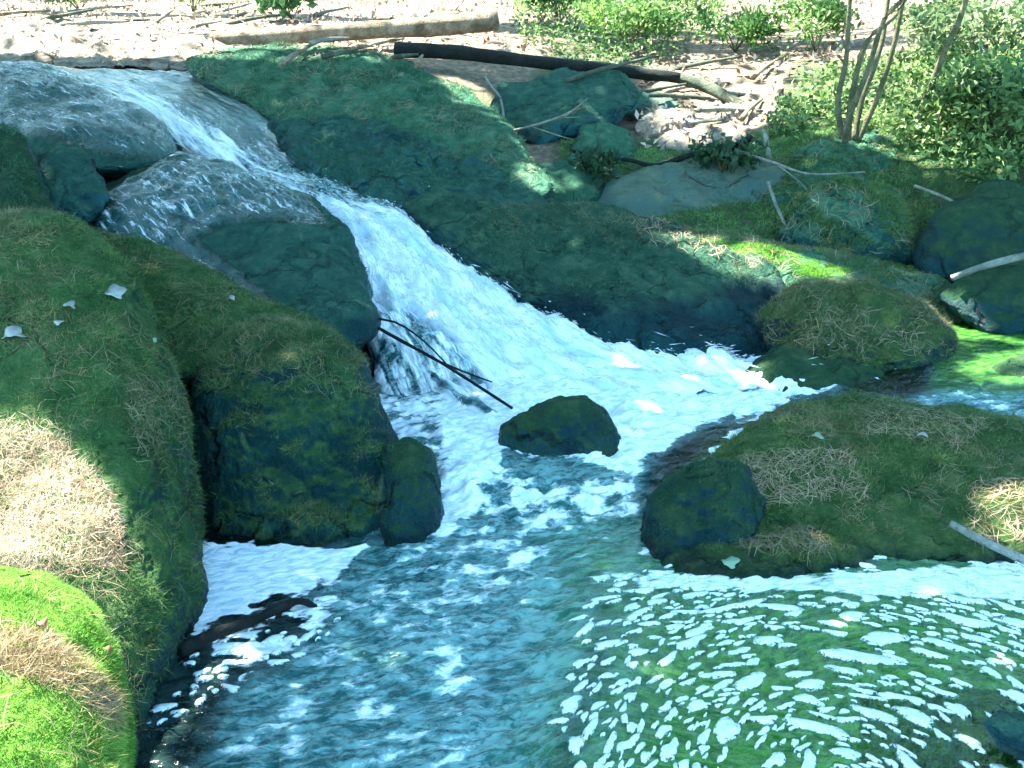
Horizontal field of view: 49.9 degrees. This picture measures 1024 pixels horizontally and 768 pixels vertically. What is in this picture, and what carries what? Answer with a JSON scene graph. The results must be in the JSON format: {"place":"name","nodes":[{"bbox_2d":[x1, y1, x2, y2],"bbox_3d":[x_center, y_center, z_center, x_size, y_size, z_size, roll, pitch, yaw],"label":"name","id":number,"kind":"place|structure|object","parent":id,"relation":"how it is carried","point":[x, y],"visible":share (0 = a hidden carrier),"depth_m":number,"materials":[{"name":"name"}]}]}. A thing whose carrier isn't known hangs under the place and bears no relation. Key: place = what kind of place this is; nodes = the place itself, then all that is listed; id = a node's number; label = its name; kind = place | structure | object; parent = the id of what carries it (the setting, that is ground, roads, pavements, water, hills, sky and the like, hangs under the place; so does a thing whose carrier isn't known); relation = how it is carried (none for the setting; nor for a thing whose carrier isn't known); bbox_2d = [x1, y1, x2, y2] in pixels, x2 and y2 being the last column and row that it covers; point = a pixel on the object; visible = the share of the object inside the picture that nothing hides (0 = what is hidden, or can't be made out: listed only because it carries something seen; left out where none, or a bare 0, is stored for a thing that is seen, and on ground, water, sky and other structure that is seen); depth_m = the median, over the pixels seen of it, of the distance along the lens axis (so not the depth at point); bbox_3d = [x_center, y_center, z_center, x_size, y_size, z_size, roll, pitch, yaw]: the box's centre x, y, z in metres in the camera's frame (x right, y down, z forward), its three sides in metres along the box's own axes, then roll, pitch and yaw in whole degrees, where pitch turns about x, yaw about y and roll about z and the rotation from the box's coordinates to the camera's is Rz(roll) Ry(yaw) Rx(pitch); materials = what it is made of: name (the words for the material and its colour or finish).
{"place":"outdoors","nodes":[
{"label":"outdoors","id":0,"kind":"place"},
{"bbox_2d":[367,311,470,397],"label":"water","id":1,"kind":"structure","parent":0,"point":[401,369],"depth_m":4.64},
{"bbox_2d":[58,66,900,413],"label":"waterfall","id":2,"kind":"structure","parent":0,"point":[268,150],"depth_m":5.07,"materials":[{"name":"liquid"}]},
{"bbox_2d":[118,85,829,405],"bbox_3d":[-0.940,-0.762,5.466,5.025,1.014,1.417,16,26,36],"label":"spray","id":3,"kind":"object","parent":2,"relation":"on","point":[373,220],"visible":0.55,"depth_m":5.05,"materials":[{"name":"white"}]},
{"bbox_2d":[0,0,1023,767],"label":"ground","id":4,"kind":"structure","parent":0,"point":[188,740],"depth_m":7.71,"materials":[{"name":"soil"}]},
{"bbox_2d":[0,10,51,16],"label":"broken stick","id":5,"kind":"object","parent":4,"relation":"on","point":[5,13],"visible":0.94,"depth_m":11.59,"materials":[{"name":"wood"}]},
{"bbox_2d":[0,123,58,210],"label":"boulder","id":6,"kind":"object","parent":4,"relation":"on","point":[22,181],"visible":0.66,"depth_m":4.96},
{"bbox_2d":[0,560,146,767],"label":"mossy boulder","id":7,"kind":"object","parent":4,"relation":"on","point":[73,624],"visible":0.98,"depth_m":1.95,"materials":[{"name":"plant"}]},
{"bbox_2d":[36,141,110,222],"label":"boulder","id":8,"kind":"object","parent":4,"relation":"on","point":[74,180],"visible":0.61,"depth_m":5.13,"materials":[{"name":"stone"}]},
{"bbox_2d":[44,0,108,8],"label":"shrub","id":9,"kind":"object","parent":4,"relation":"on","point":[71,3],"visible":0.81,"depth_m":12.12,"materials":[{"name":"green plant"}]},
{"bbox_2d":[0,60,175,179],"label":"boulder","id":10,"kind":"object","parent":4,"relation":"on","point":[108,151],"visible":0.66,"depth_m":6.03,"materials":[{"name":"stone"}]},
{"bbox_2d":[0,60,176,169],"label":"water","id":11,"kind":"structure","parent":10,"relation":"on","point":[93,86],"depth_m":6.27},
{"bbox_2d":[67,5,130,11],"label":"broken stick","id":12,"kind":"object","parent":4,"relation":"on","point":[98,7],"visible":0.78,"depth_m":12.14,"materials":[{"name":"wood"}]},
{"bbox_2d":[0,203,210,767],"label":"mossy boulder","id":13,"kind":"object","parent":4,"relation":"on","point":[163,607],"visible":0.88,"depth_m":3.15,"materials":[{"name":"plant"}]},
{"bbox_2d":[1,326,25,338],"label":"fallen leaf","id":14,"kind":"object","parent":13,"relation":"on","point":[10,331],"visible":1,"depth_m":3.31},
{"bbox_2d":[104,284,126,298],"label":"fallen leaf","id":15,"kind":"object","parent":13,"relation":"on","point":[116,291],"visible":1,"depth_m":3.59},
{"bbox_2d":[106,167,148,191],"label":"boulder","id":16,"kind":"object","parent":4,"relation":"on","point":[111,184],"visible":0.04,"depth_m":5.75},
{"bbox_2d":[0,17,269,70],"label":"rock ledge","id":17,"kind":"object","parent":4,"relation":"on","point":[174,52],"visible":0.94,"depth_m":8.53,"materials":[{"name":"stone"}]},
{"bbox_2d":[30,9,92,20],"bbox_3d":[-3.713,-3.007,9.021,0.538,0.124,0.048,-13,24,-30],"label":"broken stick","id":18,"kind":"object","parent":17,"relation":"on","point":[55,16],"visible":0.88,"depth_m":9.03,"materials":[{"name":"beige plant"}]},
{"bbox_2d":[55,20,127,25],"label":"broken stick","id":19,"kind":"object","parent":17,"relation":"on","point":[80,23],"visible":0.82,"depth_m":9.02,"materials":[{"name":"wood"}]},
{"bbox_2d":[155,9,173,23],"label":"broken stick","id":20,"kind":"object","parent":4,"relation":"on","point":[161,17],"visible":0.93,"depth_m":10.82,"materials":[{"name":"wood"}]},
{"bbox_2d":[179,0,204,11],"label":"shrub","id":21,"kind":"object","parent":4,"relation":"on","point":[192,6],"visible":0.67,"depth_m":11.72,"materials":[{"name":"green plant"}]},
{"bbox_2d":[187,20,221,28],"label":"broken stick","id":22,"kind":"object","parent":4,"relation":"on","point":[203,23],"visible":0.94,"depth_m":9.96,"materials":[{"name":"wood"}]},
{"bbox_2d":[95,227,332,382],"bbox_3d":[-1.550,-0.374,4.519,1.951,0.505,0.800,13,24,30],"label":"mossy boulder","id":23,"kind":"object","parent":4,"relation":"on","point":[187,268],"visible":0.34,"depth_m":4.29,"materials":[{"name":"plant"}]},
{"bbox_2d":[213,2,251,12],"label":"broken stick","id":24,"kind":"object","parent":4,"relation":"on","point":[235,7],"visible":0.66,"depth_m":11.69,"materials":[{"name":"wood"}]},
{"bbox_2d":[88,151,381,348],"bbox_3d":[-1.201,-0.672,5.175,1.992,0.628,0.984,16,26,36],"label":"boulder","id":25,"kind":"object","parent":4,"relation":"on","point":[302,265],"visible":0.72,"depth_m":5.01,"materials":[{"name":"stone"}]},
{"bbox_2d":[89,151,327,291],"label":"water","id":26,"kind":"structure","parent":25,"relation":"on","point":[191,182],"depth_m":5.33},
{"bbox_2d":[222,13,285,24],"bbox_3d":[-2.443,-3.448,10.427,0.596,0.124,0.050,-8,22,-20],"label":"broken stick","id":27,"kind":"object","parent":4,"relation":"on","point":[238,21],"visible":0.86,"depth_m":10.40,"materials":[{"name":"wood"}]},
{"bbox_2d":[250,0,317,20],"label":"shrub","id":28,"kind":"object","parent":4,"relation":"on","point":[282,5],"visible":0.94,"depth_m":10.50,"materials":[{"name":"green plant"}]},
{"bbox_2d":[190,312,398,628],"bbox_3d":[-0.780,0.303,4.002,0.789,1.029,1.202,-4,21,-10],"label":"mossy boulder","id":29,"kind":"object","parent":4,"relation":"on","point":[292,463],"visible":0.82,"depth_m":3.71,"materials":[{"name":"plant"}]},
{"bbox_2d":[158,10,498,45],"bbox_3d":[-1.480,-2.900,9.033,2.766,0.307,0.202,-3,21,-8],"label":"fallen log","id":30,"kind":"object","parent":4,"relation":"on","point":[473,22],"visible":0.81,"depth_m":9.01,"materials":[{"name":"beige wood"}]},
{"bbox_2d":[315,6,348,15],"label":"broken stick","id":31,"kind":"object","parent":4,"relation":"on","point":[323,12],"visible":0.74,"depth_m":11.15,"materials":[{"name":"wood"}]},
{"bbox_2d":[183,41,556,199],"bbox_3d":[-0.857,-1.772,7.188,1.479,0.812,3.177,-18,27,-39],"label":"mossy boulder","id":32,"kind":"object","parent":4,"relation":"on","point":[272,83],"visible":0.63,"depth_m":7.18,"materials":[{"name":"plant"}]},
{"bbox_2d":[278,44,311,67],"bbox_3d":[-1.456,-2.256,7.509,0.043,0.140,0.583,5,22,14],"label":"broken stick","id":33,"kind":"object","parent":32,"relation":"on","point":[287,59],"visible":0.8,"depth_m":7.39,"materials":[{"name":"wood"}]},
{"bbox_2d":[308,37,348,45],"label":"broken stick","id":34,"kind":"object","parent":32,"relation":"on","point":[313,42],"visible":1,"depth_m":7.66,"materials":[{"name":"wood"}]},
{"bbox_2d":[321,49,366,59],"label":"broken stick","id":35,"kind":"object","parent":32,"relation":"on","point":[333,54],"visible":1,"depth_m":7.51,"materials":[{"name":"wood"}]},
{"bbox_2d":[350,43,370,52],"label":"broken stick","id":36,"kind":"object","parent":32,"relation":"on","point":[359,46],"visible":1,"depth_m":7.62,"materials":[{"name":"wood"}]},
{"bbox_2d":[388,53,418,59],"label":"broken stick","id":37,"kind":"object","parent":32,"relation":"on","point":[398,56],"visible":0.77,"depth_m":7.62,"materials":[{"name":"wood"}]},
{"bbox_2d":[484,74,504,117],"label":"bare twig","id":38,"kind":"object","parent":32,"relation":"on","point":[494,90],"visible":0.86,"depth_m":7.53,"materials":[{"name":"wood"}]},
{"bbox_2d":[514,97,587,139],"bbox_3d":[0.209,-1.655,6.848,0.513,0.247,0.144,4,21,11],"label":"bare twig","id":39,"kind":"object","parent":32,"relation":"on","point":[540,123],"visible":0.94,"depth_m":6.86,"materials":[{"name":"grey wood"}]},
{"bbox_2d":[369,38,404,46],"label":"broken stick","id":40,"kind":"object","parent":4,"relation":"on","point":[377,43],"visible":0.75,"depth_m":9.23,"materials":[{"name":"beige wood"}]},
{"bbox_2d":[267,113,546,209],"bbox_3d":[-0.680,-1.218,6.290,1.900,0.555,0.868,13,24,30],"label":"boulder","id":41,"kind":"object","parent":4,"relation":"on","point":[375,157],"visible":0.74,"depth_m":6.22,"materials":[{"name":"stone"}]},
{"bbox_2d":[376,437,444,546],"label":"boulder","id":42,"kind":"object","parent":4,"relation":"on","point":[409,502],"visible":0.88,"depth_m":3.58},
{"bbox_2d":[0,0,1017,149],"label":"leaf litter","id":43,"kind":"object","parent":4,"relation":"on","point":[425,3],"visible":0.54,"depth_m":10.50,"materials":[{"name":"beige plant"}]},
{"bbox_2d":[0,42,1023,767],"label":"pine needles","id":44,"kind":"object","parent":4,"relation":"on","point":[752,540],"visible":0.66,"depth_m":3.72,"materials":[{"name":"plant"}]},
{"bbox_2d":[394,42,680,83],"bbox_3d":[0.175,-2.444,8.363,2.200,0.275,0.134,4,21,10],"label":"fallen log","id":45,"kind":"object","parent":4,"relation":"on","point":[451,52],"visible":0.87,"depth_m":8.34,"materials":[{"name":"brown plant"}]},
{"bbox_2d":[498,395,621,456],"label":"boulder","id":46,"kind":"object","parent":4,"relation":"on","point":[560,425],"visible":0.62,"depth_m":3.98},
{"bbox_2d":[521,0,612,17],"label":"shrub","id":47,"kind":"object","parent":4,"relation":"on","point":[553,2],"visible":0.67,"depth_m":10.54,"materials":[{"name":"green plant"}]},
{"bbox_2d":[490,67,649,144],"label":"stone","id":48,"kind":"object","parent":4,"relation":"on","point":[615,97],"visible":0.81,"depth_m":7.72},
{"bbox_2d":[564,55,654,82],"bbox_3d":[0.698,-2.256,7.888,0.678,0.186,0.051,-6,22,-15],"label":"broken stick","id":49,"kind":"object","parent":48,"relation":"on","point":[586,74],"visible":1,"depth_m":7.87,"materials":[{"name":"brown plant"}]},
{"bbox_2d":[535,154,621,202],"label":"stone","id":50,"kind":"object","parent":4,"relation":"on","point":[570,183],"visible":0.33,"depth_m":6.67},
{"bbox_2d":[567,142,632,188],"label":"shrub","id":51,"kind":"object","parent":50,"relation":"on","point":[596,163],"visible":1,"depth_m":6.66,"materials":[{"name":"green plant"}]},
{"bbox_2d":[402,187,785,358],"bbox_3d":[0.393,-0.567,5.622,2.277,0.736,1.535,7,22,19],"label":"boulder","id":52,"kind":"object","parent":4,"relation":"on","point":[605,269],"visible":0.89,"depth_m":5.29,"materials":[{"name":"stone"}]},
{"bbox_2d":[180,0,1023,188],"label":"ground cover","id":53,"kind":"object","parent":4,"relation":"on","point":[920,69],"visible":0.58,"depth_m":7.34,"materials":[{"name":"green plant"}]},
{"bbox_2d":[572,121,637,157],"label":"stone","id":54,"kind":"object","parent":4,"relation":"on","point":[606,136],"visible":0.66,"depth_m":7.25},
{"bbox_2d":[572,0,690,47],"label":"shrub","id":55,"kind":"object","parent":4,"relation":"on","point":[650,15],"visible":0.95,"depth_m":9.39,"materials":[{"name":"green plant"}]},
{"bbox_2d":[625,91,678,119],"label":"stone","id":56,"kind":"object","parent":4,"relation":"on","point":[669,102],"visible":0.25,"depth_m":7.99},
{"bbox_2d":[640,83,686,92],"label":"broken stick","id":57,"kind":"object","parent":56,"relation":"on","point":[649,90],"visible":0.5,"depth_m":8.07,"materials":[{"name":"wood"}]},
{"bbox_2d":[648,92,710,99],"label":"broken stick","id":58,"kind":"object","parent":56,"relation":"on","point":[666,95],"visible":0.69,"depth_m":7.98,"materials":[{"name":"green wood"}]},
{"bbox_2d":[633,107,698,136],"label":"stone","id":59,"kind":"object","parent":4,"relation":"on","point":[672,115],"visible":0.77,"depth_m":7.61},
{"bbox_2d":[575,59,761,114],"bbox_3d":[1.204,-2.244,8.356,1.565,0.382,0.333,12,24,29],"label":"fallen log","id":60,"kind":"object","parent":4,"relation":"on","point":[712,89],"visible":0.34,"depth_m":8.27,"materials":[{"name":"brown wood"}]},
{"bbox_2d":[631,0,708,13],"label":"shrub","id":61,"kind":"object","parent":4,"relation":"on","point":[688,12],"visible":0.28,"depth_m":11.23,"materials":[{"name":"green plant"}]},
{"bbox_2d":[663,82,712,92],"bbox_3d":[1.386,-2.308,8.569,0.410,0.104,0.049,2,21,6],"label":"broken stick","id":62,"kind":"object","parent":4,"relation":"on","point":[669,90],"visible":0.42,"depth_m":8.58,"materials":[{"name":"beige wood"}]},
{"bbox_2d":[598,157,786,216],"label":"boulder","id":63,"kind":"object","parent":4,"relation":"on","point":[660,189],"visible":0.38,"depth_m":6.43,"materials":[{"name":"grey stone"}]},
{"bbox_2d":[607,135,752,166],"bbox_3d":[0.939,-1.379,6.594,0.988,0.241,0.129,4,21,11],"label":"fallen branch","id":64,"kind":"object","parent":63,"relation":"on","point":[685,156],"visible":0.61,"depth_m":6.59,"materials":[{"name":"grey wood"}]},
{"bbox_2d":[686,129,772,173],"bbox_3d":[1.264,-1.347,6.500,0.533,0.279,0.475,19,28,40],"label":"shrub","id":65,"kind":"object","parent":63,"relation":"on","point":[732,159],"visible":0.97,"depth_m":6.42,"materials":[{"name":"green plant"}]},
{"bbox_2d":[762,129,770,159],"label":"fallen branch","id":66,"kind":"object","parent":63,"relation":"on","point":[765,137],"visible":0.67,"depth_m":6.74,"materials":[{"name":"wood"}]},
{"bbox_2d":[658,125,746,150],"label":"stone","id":67,"kind":"object","parent":4,"relation":"on","point":[682,139],"visible":0.54,"depth_m":7.26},
{"bbox_2d":[671,55,741,69],"bbox_3d":[1.577,-2.609,8.974,0.589,0.159,0.051,6,22,14],"label":"broken stick","id":68,"kind":"object","parent":4,"relation":"on","point":[696,64],"visible":0.82,"depth_m":8.96,"materials":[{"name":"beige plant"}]},
{"bbox_2d":[688,118,724,124],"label":"broken stick","id":69,"kind":"object","parent":4,"relation":"on","point":[692,122],"visible":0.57,"depth_m":7.54,"materials":[{"name":"beige wood"}]},
{"bbox_2d":[696,102,757,121],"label":"stone","id":70,"kind":"object","parent":4,"relation":"on","point":[714,115],"visible":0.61,"depth_m":7.89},
{"bbox_2d":[693,106,762,112],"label":"broken stick","id":71,"kind":"object","parent":4,"relation":"on","point":[717,109],"visible":0.87,"depth_m":7.83,"materials":[{"name":"beige wood"}]},
{"bbox_2d":[671,2,787,51],"bbox_3d":[1.885,-2.968,9.171,0.855,0.408,0.840,-12,24,-29],"label":"shrub","id":72,"kind":"object","parent":4,"relation":"on","point":[749,27],"visible":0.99,"depth_m":9.09,"materials":[{"name":"green plant"}]},
{"bbox_2d":[739,98,762,121],"bbox_3d":[1.720,-1.974,7.911,0.044,0.119,0.496,10,23,25],"label":"broken stick","id":73,"kind":"object","parent":4,"relation":"on","point":[743,116],"visible":1,"depth_m":7.81,"materials":[{"name":"wood"}]},
{"bbox_2d":[660,526,878,578],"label":"mossy boulder","id":74,"kind":"object","parent":4,"relation":"on","point":[703,559],"visible":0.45,"depth_m":3.41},
{"bbox_2d":[721,556,739,568],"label":"fallen leaf","id":75,"kind":"object","parent":74,"relation":"on","point":[730,562],"visible":1,"depth_m":3.38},
{"bbox_2d":[751,53,787,79],"bbox_3d":[2.047,-2.529,8.754,0.047,0.170,0.622,14,25,33],"label":"broken stick","id":76,"kind":"object","parent":4,"relation":"on","point":[757,73],"visible":0.99,"depth_m":8.68,"materials":[{"name":"wood"}]},
{"bbox_2d":[555,114,1023,327],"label":"ground moss","id":77,"kind":"object","parent":4,"relation":"on","point":[751,213],"visible":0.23,"depth_m":6.32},
{"bbox_2d":[770,0,860,51],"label":"shrub","id":78,"kind":"object","parent":4,"relation":"on","point":[832,14],"visible":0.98,"depth_m":8.94,"materials":[{"name":"green plant"}]},
{"bbox_2d":[745,343,896,404],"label":"boulder","id":79,"kind":"object","parent":4,"relation":"on","point":[786,361],"visible":0.44,"depth_m":4.59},
{"bbox_2d":[674,225,976,336],"bbox_3d":[1.525,-0.536,5.616,1.698,0.486,0.860,6,22,14],"label":"mossy boulder","id":80,"kind":"object","parent":4,"relation":"on","point":[815,263],"visible":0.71,"depth_m":5.45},
{"bbox_2d":[641,387,1023,563],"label":"mossy boulder","id":81,"kind":"object","parent":4,"relation":"on","point":[890,465],"visible":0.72,"depth_m":3.74,"materials":[{"name":"plant"}]},
{"bbox_2d":[640,458,767,559],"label":"boulder","id":82,"kind":"object","parent":81,"relation":"on","point":[692,505],"visible":0.77,"depth_m":3.53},
{"bbox_2d":[948,520,1023,564],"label":"fallen branch","id":83,"kind":"object","parent":81,"relation":"on","point":[992,545],"visible":1,"depth_m":3.33,"materials":[{"name":"wood"}]},
{"bbox_2d":[761,125,907,205],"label":"mossy boulder","id":84,"kind":"object","parent":4,"relation":"on","point":[840,157],"visible":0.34,"depth_m":6.52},
{"bbox_2d":[835,0,906,143],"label":"sapling","id":85,"kind":"object","parent":84,"relation":"on","point":[846,133],"visible":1,"depth_m":6.45,"materials":[{"name":"brown plant"}]},
{"bbox_2d":[773,173,927,265],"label":"mossy boulder","id":86,"kind":"object","parent":4,"relation":"on","point":[891,213],"visible":0.69,"depth_m":5.74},
{"bbox_2d":[766,181,786,225],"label":"fallen branch","id":87,"kind":"object","parent":86,"relation":"on","point":[768,183],"visible":1,"depth_m":5.90,"materials":[{"name":"wood"}]},
{"bbox_2d":[734,149,864,191],"bbox_3d":[1.578,-1.196,6.184,0.748,0.158,0.337,9,23,22],"label":"fallen branch","id":88,"kind":"object","parent":86,"relation":"on","point":[776,163],"visible":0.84,"depth_m":6.20,"materials":[{"name":"grey wood"}]},
{"bbox_2d":[754,272,965,398],"bbox_3d":[1.571,-0.224,4.973,1.001,0.515,0.826,0,21,0],"label":"mossy boulder","id":89,"kind":"object","parent":4,"relation":"on","point":[786,313],"visible":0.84,"depth_m":4.77,"materials":[{"name":"plant"}]},
{"bbox_2d":[914,0,968,119],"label":"sapling","id":90,"kind":"object","parent":4,"relation":"on","point":[944,51],"visible":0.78,"depth_m":6.22,"materials":[{"name":"brown plant"}]},
{"bbox_2d":[905,63,999,124],"bbox_3d":[2.652,-1.686,6.458,0.593,0.438,0.886,10,23,25],"label":"shrub","id":91,"kind":"object","parent":4,"relation":"on","point":[948,112],"visible":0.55,"depth_m":6.26,"materials":[{"name":"green plant"}]},
{"bbox_2d":[889,0,1015,38],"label":"shrub","id":92,"kind":"object","parent":4,"relation":"on","point":[908,16],"visible":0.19,"depth_m":8.20,"materials":[{"name":"green plant"}]},
{"bbox_2d":[889,694,1023,767],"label":"submerged rock","id":93,"kind":"object","parent":4,"relation":"on","point":[940,752],"visible":0.55,"depth_m":2.75,"materials":[{"name":"green stone"}]},
{"bbox_2d":[891,0,1023,62],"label":"shrub","id":94,"kind":"object","parent":4,"relation":"on","point":[981,22],"visible":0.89,"depth_m":7.16,"materials":[{"name":"green plant"}]},
{"bbox_2d":[912,179,1023,283],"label":"boulder","id":95,"kind":"object","parent":4,"relation":"on","point":[983,222],"visible":0.59,"depth_m":5.51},
{"bbox_2d":[914,185,952,201],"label":"fallen branch","id":96,"kind":"object","parent":95,"relation":"on","point":[932,192],"visible":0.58,"depth_m":5.85,"materials":[{"name":"wood"}]},
{"bbox_2d":[927,40,1023,138],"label":"shrub","id":97,"kind":"object","parent":4,"relation":"on","point":[1008,78],"visible":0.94,"depth_m":6.04,"materials":[{"name":"green plant"}]},
{"bbox_2d":[940,260,1023,342],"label":"boulder","id":98,"kind":"object","parent":4,"relation":"on","point":[989,301],"visible":0.94,"depth_m":5.14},
{"bbox_2d":[950,253,1023,280],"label":"fallen branch","id":99,"kind":"object","parent":98,"relation":"on","point":[992,264],"visible":1,"depth_m":5.13,"materials":[{"name":"wood"}]},
{"bbox_2d":[981,351,1023,393],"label":"boulder","id":100,"kind":"object","parent":4,"relation":"on","point":[1012,369],"visible":0.47,"depth_m":4.59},
{"bbox_2d":[148,324,1023,767],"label":"water","id":101,"kind":"structure","parent":0,"point":[452,642],"depth_m":3.14,"materials":[{"name":"liquid"}]},
{"bbox_2d":[330,291,512,408],"bbox_3d":[-0.362,-0.160,4.504,0.894,0.354,0.097,12,24,28],"label":"fallen branch","id":102,"kind":"object","parent":101,"relation":"on","point":[443,363],"visible":0.84,"depth_m":4.50,"materials":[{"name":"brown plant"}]},
{"bbox_2d":[149,555,1023,767],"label":"foam","id":103,"kind":"object","parent":101,"relation":"on","point":[729,730],"visible":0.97,"depth_m":2.92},
{"bbox_2d":[177,598,317,657],"bbox_3d":[-0.734,0.671,3.070,0.433,0.073,0.051,-19,28,-41],"label":"fallen branch","id":104,"kind":"object","parent":103,"relation":"on","point":[194,643],"visible":1,"depth_m":3.03,"materials":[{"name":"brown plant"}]},
{"bbox_2d":[983,710,1023,760],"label":"stone","id":105,"kind":"object","parent":101,"relation":"in","point":[1004,729],"visible":1,"depth_m":2.48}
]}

